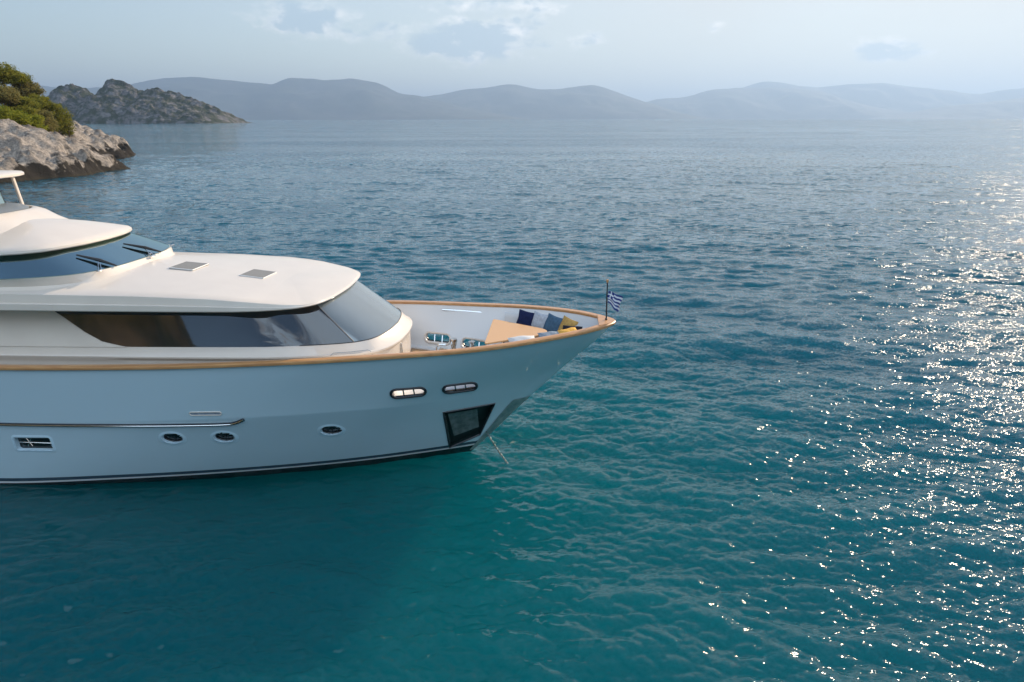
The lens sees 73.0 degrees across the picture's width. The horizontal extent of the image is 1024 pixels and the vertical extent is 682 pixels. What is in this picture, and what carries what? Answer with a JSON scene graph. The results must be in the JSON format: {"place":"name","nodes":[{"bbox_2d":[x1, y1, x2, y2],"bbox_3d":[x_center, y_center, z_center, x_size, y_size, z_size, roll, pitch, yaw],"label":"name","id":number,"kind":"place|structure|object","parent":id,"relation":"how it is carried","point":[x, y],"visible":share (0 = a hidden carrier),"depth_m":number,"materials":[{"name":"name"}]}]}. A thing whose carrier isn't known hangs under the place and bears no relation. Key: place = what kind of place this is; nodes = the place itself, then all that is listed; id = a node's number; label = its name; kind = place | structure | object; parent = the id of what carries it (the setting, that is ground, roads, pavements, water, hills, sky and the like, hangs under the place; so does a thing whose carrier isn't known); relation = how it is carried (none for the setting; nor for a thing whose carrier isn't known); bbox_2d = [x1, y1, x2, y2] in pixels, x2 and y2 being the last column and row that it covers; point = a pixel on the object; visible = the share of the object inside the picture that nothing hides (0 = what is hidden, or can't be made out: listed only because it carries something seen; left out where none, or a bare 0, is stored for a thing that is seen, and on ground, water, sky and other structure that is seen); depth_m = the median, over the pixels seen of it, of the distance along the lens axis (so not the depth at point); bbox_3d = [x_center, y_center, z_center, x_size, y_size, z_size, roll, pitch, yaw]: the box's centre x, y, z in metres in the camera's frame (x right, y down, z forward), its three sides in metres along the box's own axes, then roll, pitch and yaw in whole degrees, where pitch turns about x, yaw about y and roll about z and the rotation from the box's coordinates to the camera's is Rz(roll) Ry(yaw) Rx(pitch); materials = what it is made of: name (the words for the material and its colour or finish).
{"place":"outdoors","nodes":[
{"label":"outdoors","id":0,"kind":"place"},
{"bbox_2d":[0,119,135,182],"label":"headland","id":1,"kind":"structure","parent":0,"point":[31,152],"depth_m":130.44,"materials":[{"name":"stone"}]},
{"bbox_2d":[0,67,11,80],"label":"pine tree","id":2,"kind":"object","parent":1,"relation":"on","point":[1,74],"visible":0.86,"depth_m":164.55,"materials":[{"name":"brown plant"}]},
{"bbox_2d":[0,104,17,120],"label":"shrub","id":3,"kind":"object","parent":1,"relation":"on","point":[2,109],"visible":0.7,"depth_m":137.36,"materials":[{"name":"green plant"}]},
{"bbox_2d":[0,83,20,108],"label":"pine tree","id":4,"kind":"object","parent":1,"relation":"on","point":[8,94],"visible":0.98,"depth_m":148.62,"materials":[{"name":"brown plant"}]},
{"bbox_2d":[0,62,32,86],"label":"pine tree","id":5,"kind":"object","parent":1,"relation":"on","point":[19,77],"visible":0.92,"depth_m":166.40,"materials":[{"name":"green plant"}]},
{"bbox_2d":[0,109,32,124],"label":"shrub","id":6,"kind":"object","parent":1,"relation":"on","point":[23,118],"visible":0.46,"depth_m":140.72,"materials":[{"name":"green plant"}]},
{"bbox_2d":[6,96,41,110],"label":"pine tree","id":7,"kind":"object","parent":1,"relation":"on","point":[31,102],"visible":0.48,"depth_m":153.42,"materials":[{"name":"green plant"}]},
{"bbox_2d":[8,104,43,123],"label":"shrub","id":8,"kind":"object","parent":1,"relation":"on","point":[30,111],"visible":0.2,"depth_m":149.52,"materials":[{"name":"green plant"}]},
{"bbox_2d":[12,81,45,96],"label":"pine tree","id":9,"kind":"object","parent":1,"relation":"on","point":[26,89],"visible":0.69,"depth_m":169.05,"materials":[{"name":"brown plant"}]},
{"bbox_2d":[28,114,48,130],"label":"shrub","id":10,"kind":"object","parent":1,"relation":"on","point":[37,121],"visible":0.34,"depth_m":145.37,"materials":[{"name":"green plant"}]},
{"bbox_2d":[26,93,53,111],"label":"pine tree","id":11,"kind":"object","parent":1,"relation":"on","point":[44,102],"visible":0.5,"depth_m":166.24,"materials":[{"name":"green plant"}]},
{"bbox_2d":[36,109,59,131],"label":"shrub","id":12,"kind":"object","parent":1,"relation":"on","point":[48,119],"visible":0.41,"depth_m":155.66,"materials":[{"name":"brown plant"}]},
{"bbox_2d":[48,102,71,132],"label":"shrub","id":13,"kind":"object","parent":1,"relation":"on","point":[59,118],"visible":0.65,"depth_m":169.59,"materials":[{"name":"green plant"}]},
{"bbox_2d":[53,109,75,136],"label":"shrub","id":14,"kind":"object","parent":1,"relation":"on","point":[69,132],"visible":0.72,"depth_m":172.43,"materials":[{"name":"green plant"}]},
{"bbox_2d":[46,79,251,123],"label":"rocky island","id":15,"kind":"structure","parent":0,"point":[112,101],"depth_m":1834.08,"materials":[{"name":"grey stone"}]},
{"bbox_2d":[1,77,522,119],"bbox_3d":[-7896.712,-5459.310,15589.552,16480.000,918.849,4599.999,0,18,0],"label":"mountain range","id":16,"kind":"structure","parent":0,"point":[313,99],"depth_m":14423.90,"materials":[{"name":"blue stone"}]},
{"bbox_2d":[0,118,1023,681],"bbox_3d":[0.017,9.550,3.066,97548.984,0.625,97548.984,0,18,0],"label":"sea water","id":17,"kind":"structure","parent":0,"point":[768,426],"depth_m":21.98,"materials":[{"name":"teal liquid"}]},
{"bbox_2d":[0,170,615,484],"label":"yacht","id":18,"kind":"object","parent":17,"relation":"on","point":[127,355],"visible":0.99,"depth_m":18.88,"materials":[{"name":"paint"}]},
{"bbox_2d":[11,435,55,451],"bbox_3d":[-13.223,2.825,19.175,1.183,0.560,0.187,1,18,2],"label":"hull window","id":19,"kind":"structure","parent":18,"relation":"in","point":[23,444],"depth_m":19.22,"materials":[{"name":"silver metal"}]},
{"bbox_2d":[486,431,507,462],"bbox_3d":[-0.432,3.306,21.212,0.978,0.898,0.064,15,23,38],"label":"anchor chain","id":20,"kind":"object","parent":18,"relation":"attached to","point":[496,447],"visible":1,"depth_m":21.23,"materials":[{"name":"metal"}]},
{"bbox_2d":[485,319,546,343],"bbox_3d":[0.180,0.124,20.605,1.730,0.885,2.440,1,18,4],"label":"table","id":21,"kind":"object","parent":18,"relation":"on","point":[501,331],"visible":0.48,"depth_m":20.42,"materials":[{"name":"brown wood"}]},
{"bbox_2d":[508,335,534,341],"bbox_3d":[0.305,0.053,19.606,0.800,0.271,0.480,-5,48,-15],"label":"pillow","id":22,"kind":"object","parent":18,"relation":"on","point":[516,338],"visible":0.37,"depth_m":19.56,"materials":[{"name":"grey fabric"}]},
{"bbox_2d":[516,309,533,325],"bbox_3d":[0.426,-0.690,21.612,0.560,0.500,0.187,16,5,25],"label":"pillow","id":23,"kind":"object","parent":18,"relation":"on","point":[525,317],"visible":0.88,"depth_m":21.54,"materials":[{"name":"blue fabric"}]},
{"bbox_2d":[531,311,547,328],"bbox_3d":[0.871,-0.622,21.399,0.560,0.500,0.196,18,4,27],"label":"pillow","id":24,"kind":"object","parent":18,"relation":"on","point":[539,320],"visible":0.94,"depth_m":21.33,"materials":[{"name":"grey fabric"}]},
{"bbox_2d":[538,331,558,336],"bbox_3d":[1.107,-0.092,19.979,0.660,0.217,0.500,-5,42,-15],"label":"pillow","id":25,"kind":"object","parent":18,"relation":"on","point":[547,333],"visible":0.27,"depth_m":19.98,"materials":[{"name":"grey fabric"}]},
{"bbox_2d":[543,313,562,331],"bbox_3d":[1.250,-0.499,21.143,0.600,0.580,0.209,24,2,33],"label":"pillow","id":26,"kind":"object","parent":18,"relation":"on","point":[552,322],"visible":0.83,"depth_m":21.07,"materials":[{"name":"blue fabric"}]},
{"bbox_2d":[557,327,576,333],"bbox_3d":[1.692,-0.188,20.133,0.620,0.218,0.500,-11,49,-24],"label":"pillow","id":27,"kind":"object","parent":18,"relation":"on","point":[567,330],"visible":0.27,"depth_m":20.14,"materials":[{"name":"yellow fabric"}]},
{"bbox_2d":[558,315,578,329],"bbox_3d":[1.668,-0.420,20.860,0.580,0.560,0.197,28,5,36],"label":"pillow","id":28,"kind":"object","parent":18,"relation":"on","point":[568,321],"visible":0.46,"depth_m":20.83,"materials":[{"name":"yellow fabric"}]},
{"bbox_2d":[563,325,581,329],"bbox_3d":[1.778,-0.259,20.480,0.620,0.214,0.460,4,58,14],"label":"pillow","id":29,"kind":"object","parent":18,"relation":"on","point":[576,327],"visible":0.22,"depth_m":20.50,"materials":[{"name":"grey fabric"}]},
{"bbox_2d":[608,291,622,311],"bbox_3d":[2.970,-1.134,19.994,0.444,0.634,0.080,3,18,9],"label":"flag","id":30,"kind":"object","parent":18,"relation":"hanging from","point":[614,300],"visible":1,"depth_m":19.97,"materials":[{"name":"fabric"}]},
{"bbox_2d":[0,0,1023,101],"label":"sky","id":31,"kind":"structure","parent":0,"point":[643,50],"materials":[{"name":"blue"}]},
{"bbox_2d":[425,84,712,118],"bbox_3d":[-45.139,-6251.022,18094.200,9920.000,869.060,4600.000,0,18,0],"label":"mountain range","id":32,"kind":"structure","parent":0,"point":[577,102],"depth_m":16830.95,"materials":[{"name":"blue stone"}]},
{"bbox_2d":[648,88,909,118],"bbox_3d":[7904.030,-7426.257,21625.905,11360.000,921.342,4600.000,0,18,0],"label":"mountain range","id":33,"kind":"structure","parent":0,"point":[760,103],"depth_m":20292.57,"materials":[{"name":"blue stone"}]},
{"bbox_2d":[743,81,1023,111],"bbox_3d":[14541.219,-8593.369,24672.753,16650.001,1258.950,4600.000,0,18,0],"label":"mountain range","id":34,"kind":"structure","parent":0,"point":[896,97],"depth_m":23994.27,"materials":[{"name":"blue stone"}]},
{"bbox_2d":[869,98,1023,118],"bbox_3d":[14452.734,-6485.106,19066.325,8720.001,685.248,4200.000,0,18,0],"label":"mountain range","id":35,"kind":"structure","parent":0,"point":[1011,108],"depth_m":18242.68,"materials":[{"name":"blue stone"}]}
]}

